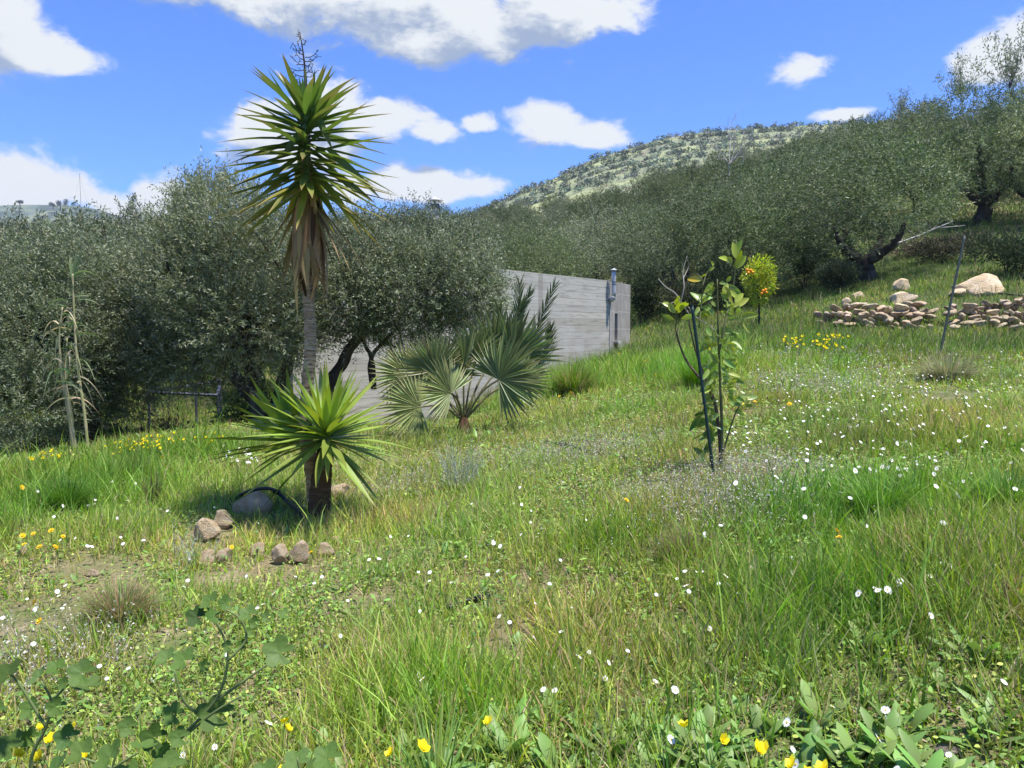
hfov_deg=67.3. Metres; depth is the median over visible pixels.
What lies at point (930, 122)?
olive tree
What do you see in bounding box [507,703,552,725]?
dock plant
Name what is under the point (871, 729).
dock plant
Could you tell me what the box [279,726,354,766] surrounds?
dock plant
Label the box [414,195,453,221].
olive tree
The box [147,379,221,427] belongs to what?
metal frame
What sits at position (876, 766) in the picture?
dock plant
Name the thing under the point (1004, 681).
daisy
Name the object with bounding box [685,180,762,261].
olive tree
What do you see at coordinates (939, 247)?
bush
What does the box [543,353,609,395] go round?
grass tuft
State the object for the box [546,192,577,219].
olive tree
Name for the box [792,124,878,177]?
olive tree
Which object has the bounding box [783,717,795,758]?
daisy
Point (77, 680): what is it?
mallow plant
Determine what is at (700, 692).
dock plant
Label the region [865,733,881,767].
daisy
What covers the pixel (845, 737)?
dock plant
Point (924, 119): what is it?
olive tree
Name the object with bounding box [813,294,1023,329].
stone wall
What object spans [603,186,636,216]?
olive tree
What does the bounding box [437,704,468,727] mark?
dock plant
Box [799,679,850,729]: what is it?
dock plant
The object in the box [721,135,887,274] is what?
olive tree
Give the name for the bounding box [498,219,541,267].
olive tree
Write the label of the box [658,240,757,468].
citrus sapling
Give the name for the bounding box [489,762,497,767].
dock plant
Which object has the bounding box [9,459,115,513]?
grass tuft
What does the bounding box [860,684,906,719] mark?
dock plant
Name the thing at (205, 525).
rock
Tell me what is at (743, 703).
dock plant
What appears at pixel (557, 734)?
dock plant
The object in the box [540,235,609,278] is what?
olive tree
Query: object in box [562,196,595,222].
olive tree
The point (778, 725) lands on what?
dock plant
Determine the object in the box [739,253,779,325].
orange bush
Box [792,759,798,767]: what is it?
daisy
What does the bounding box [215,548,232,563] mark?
rock
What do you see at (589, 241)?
olive tree
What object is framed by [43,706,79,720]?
dock plant
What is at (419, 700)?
dock plant
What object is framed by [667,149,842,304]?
olive tree
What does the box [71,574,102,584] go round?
dock plant
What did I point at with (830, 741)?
weedy cover
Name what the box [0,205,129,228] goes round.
distant ridge
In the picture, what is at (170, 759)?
mallow plant
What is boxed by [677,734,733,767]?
dock plant
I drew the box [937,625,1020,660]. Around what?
dock plant
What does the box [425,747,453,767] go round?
dock plant
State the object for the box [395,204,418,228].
olive tree
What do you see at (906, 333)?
slope grass
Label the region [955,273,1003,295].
rock
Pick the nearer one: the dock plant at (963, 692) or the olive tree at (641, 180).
the dock plant at (963, 692)
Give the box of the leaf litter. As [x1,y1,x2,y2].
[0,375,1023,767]
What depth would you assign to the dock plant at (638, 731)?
1.91 m
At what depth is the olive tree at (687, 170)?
70.87 m
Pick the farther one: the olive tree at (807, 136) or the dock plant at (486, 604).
the olive tree at (807, 136)
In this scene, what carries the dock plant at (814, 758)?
on the ground at (18, 612)
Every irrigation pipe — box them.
[231,487,304,522]
[300,643,334,657]
[437,592,500,614]
[534,440,651,469]
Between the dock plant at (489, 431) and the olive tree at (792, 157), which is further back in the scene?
the olive tree at (792, 157)
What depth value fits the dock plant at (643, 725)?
1.98 m
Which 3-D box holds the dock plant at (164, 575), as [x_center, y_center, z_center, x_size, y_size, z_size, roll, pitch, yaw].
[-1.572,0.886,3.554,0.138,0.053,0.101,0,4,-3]
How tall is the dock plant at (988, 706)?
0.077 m
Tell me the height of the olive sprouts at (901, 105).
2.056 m
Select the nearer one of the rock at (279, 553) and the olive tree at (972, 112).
the rock at (279, 553)
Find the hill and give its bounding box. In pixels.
[491,124,1021,228]
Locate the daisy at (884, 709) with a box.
[878,706,890,727]
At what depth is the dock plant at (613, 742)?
1.94 m
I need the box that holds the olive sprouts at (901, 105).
[887,83,913,114]
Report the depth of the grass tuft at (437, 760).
1.85 m
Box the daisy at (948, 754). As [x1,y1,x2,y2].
[945,752,951,767]
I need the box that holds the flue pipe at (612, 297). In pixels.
[608,268,616,301]
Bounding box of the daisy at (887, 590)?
[884,586,892,622]
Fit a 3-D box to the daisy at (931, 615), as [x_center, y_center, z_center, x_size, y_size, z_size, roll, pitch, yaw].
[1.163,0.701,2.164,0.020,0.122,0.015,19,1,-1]
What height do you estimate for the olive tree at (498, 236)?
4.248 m
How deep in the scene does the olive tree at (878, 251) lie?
21.53 m
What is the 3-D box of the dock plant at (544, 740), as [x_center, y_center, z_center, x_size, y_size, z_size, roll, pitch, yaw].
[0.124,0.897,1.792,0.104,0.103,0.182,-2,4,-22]
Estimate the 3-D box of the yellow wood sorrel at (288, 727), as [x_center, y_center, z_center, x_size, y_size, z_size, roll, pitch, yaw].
[-0.565,0.932,1.935,0.020,0.168,0.022,6,4,13]
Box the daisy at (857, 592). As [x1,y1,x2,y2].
[855,590,861,628]
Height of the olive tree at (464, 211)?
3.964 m
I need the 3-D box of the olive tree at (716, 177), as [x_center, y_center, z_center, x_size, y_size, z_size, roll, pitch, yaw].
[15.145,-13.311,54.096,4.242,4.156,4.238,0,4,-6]
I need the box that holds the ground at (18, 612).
[0,162,1023,767]
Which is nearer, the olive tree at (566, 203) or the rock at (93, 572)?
the rock at (93, 572)
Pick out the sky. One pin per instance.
(480, 100)
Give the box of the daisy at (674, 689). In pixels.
[671,685,678,726]
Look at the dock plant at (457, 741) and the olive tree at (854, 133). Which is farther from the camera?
the olive tree at (854, 133)
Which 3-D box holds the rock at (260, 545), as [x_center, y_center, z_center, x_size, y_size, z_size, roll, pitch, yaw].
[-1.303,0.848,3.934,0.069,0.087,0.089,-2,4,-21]
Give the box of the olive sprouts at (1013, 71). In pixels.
[957,11,1023,87]
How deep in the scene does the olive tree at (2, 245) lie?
10.88 m
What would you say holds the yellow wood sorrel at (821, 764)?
on the ground at (18, 612)
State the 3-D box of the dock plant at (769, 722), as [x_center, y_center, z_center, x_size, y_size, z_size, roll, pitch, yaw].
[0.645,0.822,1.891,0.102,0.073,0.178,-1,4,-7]
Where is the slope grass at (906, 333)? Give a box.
[0,181,1023,455]
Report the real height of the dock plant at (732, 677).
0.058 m
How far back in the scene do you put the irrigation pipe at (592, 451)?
5.57 m
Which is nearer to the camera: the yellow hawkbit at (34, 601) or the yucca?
the yellow hawkbit at (34, 601)
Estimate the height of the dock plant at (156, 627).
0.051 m
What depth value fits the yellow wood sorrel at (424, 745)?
1.74 m
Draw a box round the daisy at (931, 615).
[924,613,933,641]
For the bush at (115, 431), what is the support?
on the ground at (18, 612)
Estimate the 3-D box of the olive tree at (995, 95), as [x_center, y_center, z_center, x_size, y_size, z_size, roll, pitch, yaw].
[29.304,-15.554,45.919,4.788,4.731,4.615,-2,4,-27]
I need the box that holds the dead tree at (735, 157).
[697,109,765,175]
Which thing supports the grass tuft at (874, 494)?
on the ground at (18, 612)
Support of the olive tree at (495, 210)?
on the ground at (18, 612)
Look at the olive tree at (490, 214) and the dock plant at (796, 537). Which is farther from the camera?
the olive tree at (490, 214)
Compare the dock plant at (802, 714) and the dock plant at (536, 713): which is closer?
the dock plant at (802, 714)
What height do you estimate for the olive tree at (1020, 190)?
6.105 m
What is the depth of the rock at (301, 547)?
3.75 m
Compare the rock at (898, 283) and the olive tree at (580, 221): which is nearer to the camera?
the rock at (898, 283)
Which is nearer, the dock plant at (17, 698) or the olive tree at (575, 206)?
the dock plant at (17, 698)
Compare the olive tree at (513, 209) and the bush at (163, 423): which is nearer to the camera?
the bush at (163, 423)
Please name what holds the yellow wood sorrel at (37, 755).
on the ground at (18, 612)
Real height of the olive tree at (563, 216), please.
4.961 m
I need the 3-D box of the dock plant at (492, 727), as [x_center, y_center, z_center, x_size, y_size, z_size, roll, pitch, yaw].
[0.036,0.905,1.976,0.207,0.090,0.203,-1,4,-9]
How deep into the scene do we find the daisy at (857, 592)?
2.32 m
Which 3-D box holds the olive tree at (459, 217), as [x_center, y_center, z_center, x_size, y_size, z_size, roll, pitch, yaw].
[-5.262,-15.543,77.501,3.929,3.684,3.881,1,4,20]
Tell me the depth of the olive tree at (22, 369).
8.51 m
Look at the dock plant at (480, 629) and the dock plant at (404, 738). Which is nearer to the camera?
the dock plant at (404, 738)
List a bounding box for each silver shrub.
[171,515,219,571]
[420,435,488,490]
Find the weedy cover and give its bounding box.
[0,339,1023,767]
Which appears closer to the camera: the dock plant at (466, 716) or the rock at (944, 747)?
the rock at (944, 747)
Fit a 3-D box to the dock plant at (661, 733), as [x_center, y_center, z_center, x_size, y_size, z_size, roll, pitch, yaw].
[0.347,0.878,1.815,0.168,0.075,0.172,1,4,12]
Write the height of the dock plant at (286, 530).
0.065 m
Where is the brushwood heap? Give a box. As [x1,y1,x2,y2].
[861,220,964,257]
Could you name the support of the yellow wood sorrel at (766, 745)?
on the ground at (18, 612)
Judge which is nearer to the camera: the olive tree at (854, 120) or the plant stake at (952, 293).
the plant stake at (952, 293)
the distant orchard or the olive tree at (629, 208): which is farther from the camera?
the distant orchard
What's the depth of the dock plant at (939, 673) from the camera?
1.98 m
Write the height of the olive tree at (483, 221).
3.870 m
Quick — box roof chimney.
[426,197,442,218]
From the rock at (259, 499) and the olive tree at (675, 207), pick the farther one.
the olive tree at (675, 207)
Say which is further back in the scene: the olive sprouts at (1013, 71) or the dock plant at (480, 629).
the olive sprouts at (1013, 71)
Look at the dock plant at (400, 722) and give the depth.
2.14 m
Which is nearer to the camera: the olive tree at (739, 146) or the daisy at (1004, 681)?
the daisy at (1004, 681)
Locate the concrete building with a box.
[281,248,630,426]
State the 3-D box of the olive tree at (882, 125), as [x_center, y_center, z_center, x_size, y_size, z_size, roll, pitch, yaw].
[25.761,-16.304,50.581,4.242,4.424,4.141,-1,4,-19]
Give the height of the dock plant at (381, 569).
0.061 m
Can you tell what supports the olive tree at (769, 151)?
on the ground at (18, 612)
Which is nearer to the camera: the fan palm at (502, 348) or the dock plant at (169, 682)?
the dock plant at (169, 682)
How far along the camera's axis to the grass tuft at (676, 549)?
3.20 m
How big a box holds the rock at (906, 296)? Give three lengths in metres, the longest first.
0.604 x 0.435 x 0.388 m
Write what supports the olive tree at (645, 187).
on the ground at (18, 612)
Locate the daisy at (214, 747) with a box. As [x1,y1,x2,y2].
[212,743,218,761]
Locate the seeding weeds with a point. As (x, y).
(574, 445)
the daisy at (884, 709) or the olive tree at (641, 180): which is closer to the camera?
the daisy at (884, 709)
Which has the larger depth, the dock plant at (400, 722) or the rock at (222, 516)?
the rock at (222, 516)
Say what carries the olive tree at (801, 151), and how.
on the ground at (18, 612)
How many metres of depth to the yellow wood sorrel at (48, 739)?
1.84 m
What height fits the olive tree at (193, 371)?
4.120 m
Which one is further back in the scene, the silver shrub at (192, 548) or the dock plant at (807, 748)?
the silver shrub at (192, 548)
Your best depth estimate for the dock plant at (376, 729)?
2.12 m
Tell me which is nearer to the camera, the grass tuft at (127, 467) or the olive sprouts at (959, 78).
the grass tuft at (127, 467)
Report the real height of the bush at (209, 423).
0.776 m
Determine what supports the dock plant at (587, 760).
on the ground at (18, 612)
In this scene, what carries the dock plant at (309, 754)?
on the ground at (18, 612)
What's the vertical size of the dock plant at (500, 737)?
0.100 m
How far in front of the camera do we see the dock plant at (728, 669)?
2.14 m
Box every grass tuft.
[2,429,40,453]
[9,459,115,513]
[63,563,177,627]
[87,443,165,485]
[136,469,165,504]
[359,684,509,767]
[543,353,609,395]
[642,515,727,560]
[667,344,725,388]
[819,459,948,524]
[892,345,1010,382]
[948,453,1023,515]
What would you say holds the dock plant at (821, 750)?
on the ground at (18, 612)
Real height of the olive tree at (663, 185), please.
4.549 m
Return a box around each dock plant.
[10,723,57,747]
[12,690,21,708]
[41,576,68,584]
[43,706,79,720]
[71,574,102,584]
[102,708,126,726]
[147,623,173,630]
[153,672,174,689]
[158,572,187,580]
[186,752,216,767]
[265,516,280,526]
[271,526,291,538]
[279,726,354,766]
[307,750,341,767]
[326,582,353,591]
[335,757,361,767]
[349,701,397,722]
[360,717,403,738]
[372,562,390,574]
[373,706,430,741]
[390,680,438,711]
[390,728,437,764]
[399,681,452,721]
[412,728,475,759]
[418,692,466,724]
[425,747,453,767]
[426,541,460,562]
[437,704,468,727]
[453,714,556,767]
[457,738,524,767]
[466,429,485,442]
[466,621,485,634]
[472,600,500,613]
[473,695,537,727]
[481,427,500,437]
[483,715,534,753]
[485,703,531,744]
[489,716,533,766]
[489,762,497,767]
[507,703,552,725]
[512,631,525,645]
[527,665,568,682]
[530,747,599,767]
[531,704,559,726]
[534,731,580,767]
[539,687,570,721]
[545,723,567,744]
[550,567,570,579]
[565,714,604,732]
[569,718,643,758]
[584,751,609,767]
[587,725,623,746]
[613,725,666,752]
[622,699,675,737]
[623,724,694,767]
[625,669,650,689]
[628,712,694,765]
[633,742,660,767]
[650,710,740,764]
[659,719,754,763]
[665,704,730,748]
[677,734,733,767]
[680,681,713,705]
[705,757,745,767]
[706,659,763,677]
[715,665,742,687]
[720,695,750,718]
[722,752,763,767]
[727,704,784,751]
[749,704,809,732]
[762,663,797,686]
[768,732,814,767]
[773,712,799,733]
[773,755,808,767]
[782,533,810,544]
[782,759,814,767]
[790,719,855,767]
[791,750,812,766]
[792,709,839,732]
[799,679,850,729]
[799,711,821,719]
[799,734,843,767]
[812,753,848,767]
[814,735,872,767]
[815,739,869,761]
[822,720,850,736]
[836,721,896,767]
[838,753,895,767]
[848,621,902,649]
[850,700,939,735]
[857,707,926,757]
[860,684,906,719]
[863,709,930,767]
[864,700,933,733]
[878,726,933,764]
[892,748,967,767]
[896,727,974,767]
[901,721,915,734]
[932,667,953,694]
[933,726,954,739]
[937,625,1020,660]
[939,705,1023,752]
[947,751,995,767]
[955,687,1020,723]
[956,673,999,703]
[958,697,1023,749]
[969,757,1018,767]
[988,644,1021,663]
[989,760,995,767]
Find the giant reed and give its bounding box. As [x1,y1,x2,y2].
[31,243,105,451]
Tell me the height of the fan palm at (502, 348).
1.300 m
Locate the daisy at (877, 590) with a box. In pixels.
[874,588,881,605]
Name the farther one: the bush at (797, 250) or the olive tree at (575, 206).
the olive tree at (575, 206)
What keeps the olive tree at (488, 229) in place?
on the ground at (18, 612)
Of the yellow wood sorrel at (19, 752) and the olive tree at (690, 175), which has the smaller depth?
the yellow wood sorrel at (19, 752)
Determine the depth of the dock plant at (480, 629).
2.81 m
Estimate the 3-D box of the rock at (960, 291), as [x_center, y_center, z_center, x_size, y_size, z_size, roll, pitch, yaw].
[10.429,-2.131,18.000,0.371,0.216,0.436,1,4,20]
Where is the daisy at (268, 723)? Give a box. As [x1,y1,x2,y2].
[265,721,279,760]
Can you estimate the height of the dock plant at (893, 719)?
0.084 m
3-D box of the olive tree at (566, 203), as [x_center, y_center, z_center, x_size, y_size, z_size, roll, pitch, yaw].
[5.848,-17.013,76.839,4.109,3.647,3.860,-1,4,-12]
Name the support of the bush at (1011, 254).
on the ground at (18, 612)
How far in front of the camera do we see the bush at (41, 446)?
8.62 m
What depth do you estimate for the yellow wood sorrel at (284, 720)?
1.96 m
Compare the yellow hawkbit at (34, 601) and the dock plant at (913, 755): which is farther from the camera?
the yellow hawkbit at (34, 601)
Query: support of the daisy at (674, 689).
on the ground at (18, 612)
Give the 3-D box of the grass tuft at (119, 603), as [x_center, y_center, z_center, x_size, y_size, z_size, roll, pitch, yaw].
[-1.527,0.815,3.018,0.484,0.234,0.516,-3,5,-40]
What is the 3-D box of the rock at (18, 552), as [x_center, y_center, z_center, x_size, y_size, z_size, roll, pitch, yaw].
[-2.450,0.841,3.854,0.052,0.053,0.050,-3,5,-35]
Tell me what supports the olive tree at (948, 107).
on the ground at (18, 612)
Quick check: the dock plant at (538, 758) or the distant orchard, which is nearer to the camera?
the dock plant at (538, 758)
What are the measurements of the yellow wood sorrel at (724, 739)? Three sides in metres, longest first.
0.155 x 0.021 x 0.019 m
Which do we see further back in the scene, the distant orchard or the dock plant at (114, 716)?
the distant orchard
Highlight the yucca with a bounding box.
[193,32,421,521]
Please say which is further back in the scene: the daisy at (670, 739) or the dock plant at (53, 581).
the dock plant at (53, 581)
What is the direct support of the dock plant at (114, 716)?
on the ground at (18, 612)
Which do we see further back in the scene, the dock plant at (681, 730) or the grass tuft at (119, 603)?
the grass tuft at (119, 603)
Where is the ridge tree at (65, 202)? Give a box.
[62,199,68,210]
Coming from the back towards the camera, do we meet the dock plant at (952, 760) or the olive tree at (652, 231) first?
the olive tree at (652, 231)
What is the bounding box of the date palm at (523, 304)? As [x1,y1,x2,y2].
[492,272,560,407]
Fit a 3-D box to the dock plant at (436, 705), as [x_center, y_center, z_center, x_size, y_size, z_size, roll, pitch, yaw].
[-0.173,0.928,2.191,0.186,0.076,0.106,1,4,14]
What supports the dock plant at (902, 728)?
on the ground at (18, 612)
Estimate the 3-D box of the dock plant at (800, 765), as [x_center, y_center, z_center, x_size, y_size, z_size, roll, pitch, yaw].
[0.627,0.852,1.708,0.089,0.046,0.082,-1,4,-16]
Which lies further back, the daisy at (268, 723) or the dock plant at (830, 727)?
the daisy at (268, 723)
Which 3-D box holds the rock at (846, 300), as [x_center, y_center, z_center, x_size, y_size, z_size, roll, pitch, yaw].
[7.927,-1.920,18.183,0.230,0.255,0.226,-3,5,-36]
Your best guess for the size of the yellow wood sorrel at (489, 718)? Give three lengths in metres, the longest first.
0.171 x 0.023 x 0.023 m
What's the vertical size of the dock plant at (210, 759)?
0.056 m
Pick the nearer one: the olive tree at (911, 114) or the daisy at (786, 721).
the daisy at (786, 721)
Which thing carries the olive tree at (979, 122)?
on the ground at (18, 612)
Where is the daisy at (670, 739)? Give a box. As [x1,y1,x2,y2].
[667,734,674,747]
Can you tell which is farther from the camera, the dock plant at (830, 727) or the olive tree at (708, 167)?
the olive tree at (708, 167)
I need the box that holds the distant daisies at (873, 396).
[716,346,1020,453]
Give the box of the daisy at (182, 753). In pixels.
[179,751,190,764]
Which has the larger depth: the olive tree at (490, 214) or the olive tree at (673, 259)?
the olive tree at (490, 214)
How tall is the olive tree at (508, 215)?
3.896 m
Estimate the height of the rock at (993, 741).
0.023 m
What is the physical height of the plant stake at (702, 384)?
1.003 m
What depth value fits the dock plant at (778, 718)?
1.90 m
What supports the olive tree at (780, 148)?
on the ground at (18, 612)
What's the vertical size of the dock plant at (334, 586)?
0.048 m
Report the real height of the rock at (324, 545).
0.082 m
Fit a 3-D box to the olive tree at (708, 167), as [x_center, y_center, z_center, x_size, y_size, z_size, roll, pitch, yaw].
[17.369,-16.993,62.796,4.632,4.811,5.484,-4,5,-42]
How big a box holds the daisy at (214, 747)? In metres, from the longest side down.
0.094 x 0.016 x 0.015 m
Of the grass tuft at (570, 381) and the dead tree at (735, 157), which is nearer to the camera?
the grass tuft at (570, 381)
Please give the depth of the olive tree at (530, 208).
86.92 m
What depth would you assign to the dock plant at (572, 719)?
1.99 m
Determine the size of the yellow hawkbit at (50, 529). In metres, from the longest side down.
0.180 x 0.030 x 0.030 m
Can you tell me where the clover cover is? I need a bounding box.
[0,342,1023,767]
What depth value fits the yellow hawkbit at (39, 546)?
3.55 m
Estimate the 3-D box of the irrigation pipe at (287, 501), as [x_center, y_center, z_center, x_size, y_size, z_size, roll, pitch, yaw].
[-1.485,0.754,4.782,0.823,0.189,0.181,3,5,38]
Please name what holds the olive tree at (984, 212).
on the ground at (18, 612)
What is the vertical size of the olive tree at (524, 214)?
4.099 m
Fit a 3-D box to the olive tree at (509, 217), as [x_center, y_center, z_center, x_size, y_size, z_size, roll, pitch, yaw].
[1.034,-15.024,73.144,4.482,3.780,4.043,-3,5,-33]
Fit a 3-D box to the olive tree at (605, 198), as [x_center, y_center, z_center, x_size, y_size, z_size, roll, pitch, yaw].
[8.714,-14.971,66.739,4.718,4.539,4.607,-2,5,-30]
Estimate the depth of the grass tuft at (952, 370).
8.63 m
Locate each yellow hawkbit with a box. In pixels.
[19,533,37,557]
[32,599,43,628]
[36,544,46,570]
[48,528,53,559]
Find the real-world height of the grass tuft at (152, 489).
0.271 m
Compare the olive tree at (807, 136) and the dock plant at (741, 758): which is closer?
the dock plant at (741, 758)
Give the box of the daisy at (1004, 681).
[993,679,1007,699]
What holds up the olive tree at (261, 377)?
on the ground at (18, 612)
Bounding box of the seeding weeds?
[0,339,1023,740]
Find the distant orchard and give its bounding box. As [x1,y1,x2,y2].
[483,118,965,229]
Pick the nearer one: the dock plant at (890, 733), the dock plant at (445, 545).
the dock plant at (890, 733)
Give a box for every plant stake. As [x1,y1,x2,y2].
[691,305,714,473]
[940,235,965,352]
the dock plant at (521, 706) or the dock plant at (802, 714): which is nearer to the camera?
the dock plant at (802, 714)
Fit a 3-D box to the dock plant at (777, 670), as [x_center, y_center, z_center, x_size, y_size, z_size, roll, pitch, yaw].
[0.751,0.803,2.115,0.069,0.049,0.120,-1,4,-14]
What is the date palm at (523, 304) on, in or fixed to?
on the ground at (18, 612)
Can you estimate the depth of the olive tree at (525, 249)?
29.18 m
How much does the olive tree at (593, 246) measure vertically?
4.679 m
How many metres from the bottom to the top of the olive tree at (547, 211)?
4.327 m
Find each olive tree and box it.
[0,188,207,440]
[0,212,181,454]
[0,224,39,439]
[85,144,352,420]
[165,324,234,376]
[180,208,291,393]
[277,187,524,400]
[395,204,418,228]
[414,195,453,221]
[447,212,473,226]
[450,217,539,272]
[453,207,472,219]
[460,205,486,217]
[461,226,503,254]
[463,219,511,246]
[468,206,504,228]
[468,215,502,233]
[475,210,500,224]
[480,199,507,226]
[480,225,510,251]
[482,213,611,278]
[495,203,525,228]
[495,230,576,273]
[497,199,524,223]
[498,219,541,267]
[499,213,584,270]
[499,217,532,242]
[503,206,538,230]
[507,198,540,220]
[509,208,549,233]
[529,197,682,304]
[530,204,568,238]
[534,208,594,265]
[537,193,567,216]
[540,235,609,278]
[543,201,573,220]
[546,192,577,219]
[553,197,582,220]
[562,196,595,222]
[562,212,605,235]
[564,190,617,235]
[565,222,612,275]
[583,181,625,216]
[588,185,635,219]
[589,201,692,285]
[598,177,773,308]
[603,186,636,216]
[604,189,672,226]
[607,204,680,266]
[616,196,657,218]
[623,165,677,205]
[628,179,660,203]
[637,164,671,203]
[644,166,699,210]
[657,179,697,223]
[664,157,715,201]
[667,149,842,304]
[670,165,705,189]
[682,156,762,236]
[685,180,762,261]
[692,151,731,183]
[693,147,753,188]
[704,165,741,191]
[707,164,794,217]
[709,153,769,178]
[720,139,772,171]
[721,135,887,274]
[727,141,768,167]
[727,155,868,253]
[753,143,780,167]
[758,118,980,281]
[764,141,795,168]
[769,136,806,181]
[777,138,825,192]
[787,129,823,148]
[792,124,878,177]
[794,119,898,217]
[803,123,878,162]
[823,119,867,141]
[836,114,889,157]
[851,107,892,161]
[855,101,990,212]
[869,95,963,181]
[873,106,930,135]
[883,99,968,153]
[886,74,1023,223]
[905,93,966,131]
[942,96,990,140]
[947,78,1023,216]
[950,106,983,140]
[960,82,1023,130]
[962,95,1023,157]
[963,114,1023,181]
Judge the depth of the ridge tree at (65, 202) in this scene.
591.75 m
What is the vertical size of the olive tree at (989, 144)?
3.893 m
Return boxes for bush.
[2,436,65,457]
[52,434,80,446]
[94,422,160,440]
[116,403,196,438]
[191,418,240,427]
[623,264,663,321]
[652,274,714,318]
[695,260,768,310]
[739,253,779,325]
[770,233,842,288]
[812,257,865,294]
[908,229,1002,262]
[963,229,1023,273]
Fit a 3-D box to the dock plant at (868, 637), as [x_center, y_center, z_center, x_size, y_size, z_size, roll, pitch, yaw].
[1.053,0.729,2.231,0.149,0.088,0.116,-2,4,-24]
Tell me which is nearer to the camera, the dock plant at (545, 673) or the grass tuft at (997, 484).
the dock plant at (545, 673)
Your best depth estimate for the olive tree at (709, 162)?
76.59 m
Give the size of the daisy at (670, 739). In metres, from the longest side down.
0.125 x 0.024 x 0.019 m
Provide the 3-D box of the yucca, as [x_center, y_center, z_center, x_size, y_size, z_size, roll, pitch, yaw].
[-1.215,-0.547,4.510,1.331,2.979,1.079,2,5,29]
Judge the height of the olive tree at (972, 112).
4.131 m
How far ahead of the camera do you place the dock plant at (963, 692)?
1.85 m
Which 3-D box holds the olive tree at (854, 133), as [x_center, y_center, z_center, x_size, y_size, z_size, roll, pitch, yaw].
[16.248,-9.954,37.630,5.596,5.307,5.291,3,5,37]
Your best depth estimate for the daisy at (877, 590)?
2.31 m
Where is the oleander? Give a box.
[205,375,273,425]
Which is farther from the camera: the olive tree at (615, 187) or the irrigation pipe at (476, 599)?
the olive tree at (615, 187)
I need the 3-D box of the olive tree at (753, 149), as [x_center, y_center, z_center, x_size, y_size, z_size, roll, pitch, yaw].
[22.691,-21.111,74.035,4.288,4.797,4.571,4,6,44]
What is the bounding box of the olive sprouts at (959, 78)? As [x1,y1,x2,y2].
[932,48,985,102]
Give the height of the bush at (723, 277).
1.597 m
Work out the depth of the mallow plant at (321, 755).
1.59 m
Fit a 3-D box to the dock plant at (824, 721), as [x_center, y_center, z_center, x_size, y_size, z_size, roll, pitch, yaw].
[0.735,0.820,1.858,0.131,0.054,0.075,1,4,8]
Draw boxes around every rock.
[17,546,28,555]
[86,569,99,576]
[194,518,220,541]
[198,549,214,566]
[214,510,233,528]
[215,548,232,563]
[232,491,271,516]
[250,542,263,557]
[271,543,288,563]
[288,540,309,561]
[316,542,334,556]
[331,483,349,496]
[841,297,851,303]
[851,291,863,296]
[889,291,917,303]
[892,278,909,290]
[934,743,960,756]
[948,288,965,295]
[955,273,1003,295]
[988,734,996,743]
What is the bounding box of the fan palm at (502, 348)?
[366,305,565,441]
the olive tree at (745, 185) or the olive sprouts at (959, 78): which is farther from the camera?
the olive tree at (745, 185)
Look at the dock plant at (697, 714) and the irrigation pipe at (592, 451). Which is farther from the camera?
the irrigation pipe at (592, 451)
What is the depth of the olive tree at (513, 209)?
90.52 m
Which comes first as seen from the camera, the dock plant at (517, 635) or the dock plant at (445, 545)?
the dock plant at (517, 635)
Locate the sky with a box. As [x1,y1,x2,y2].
[0,0,1023,220]
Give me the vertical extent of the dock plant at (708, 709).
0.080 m
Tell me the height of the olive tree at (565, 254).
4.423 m
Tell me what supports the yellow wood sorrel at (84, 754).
on the ground at (18, 612)
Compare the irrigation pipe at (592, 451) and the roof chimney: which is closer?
the irrigation pipe at (592, 451)
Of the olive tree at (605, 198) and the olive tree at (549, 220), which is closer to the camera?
the olive tree at (549, 220)
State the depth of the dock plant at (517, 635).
2.66 m
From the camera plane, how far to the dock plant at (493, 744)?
1.94 m
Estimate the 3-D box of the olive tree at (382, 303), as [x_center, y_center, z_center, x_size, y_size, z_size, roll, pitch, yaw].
[-1.322,-0.750,9.354,2.985,3.345,2.218,0,4,0]
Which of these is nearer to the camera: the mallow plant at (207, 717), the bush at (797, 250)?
the mallow plant at (207, 717)
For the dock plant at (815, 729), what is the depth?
1.78 m
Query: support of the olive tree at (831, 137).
on the ground at (18, 612)
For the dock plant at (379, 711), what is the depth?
2.25 m
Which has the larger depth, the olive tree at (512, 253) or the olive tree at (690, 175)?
the olive tree at (690, 175)
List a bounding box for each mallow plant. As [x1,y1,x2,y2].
[0,657,102,767]
[49,716,187,767]
[139,591,295,767]
[254,741,341,767]
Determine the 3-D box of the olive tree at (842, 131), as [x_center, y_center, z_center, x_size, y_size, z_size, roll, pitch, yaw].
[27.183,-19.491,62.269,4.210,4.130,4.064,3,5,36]
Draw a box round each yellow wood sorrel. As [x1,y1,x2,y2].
[14,748,24,767]
[33,748,42,767]
[36,723,43,741]
[43,731,55,766]
[81,752,87,767]
[280,716,288,762]
[285,723,292,749]
[384,746,392,767]
[418,738,430,767]
[483,715,491,766]
[677,719,696,767]
[710,732,729,765]
[755,738,766,767]
[763,740,768,767]
[784,754,794,767]
[813,759,827,767]

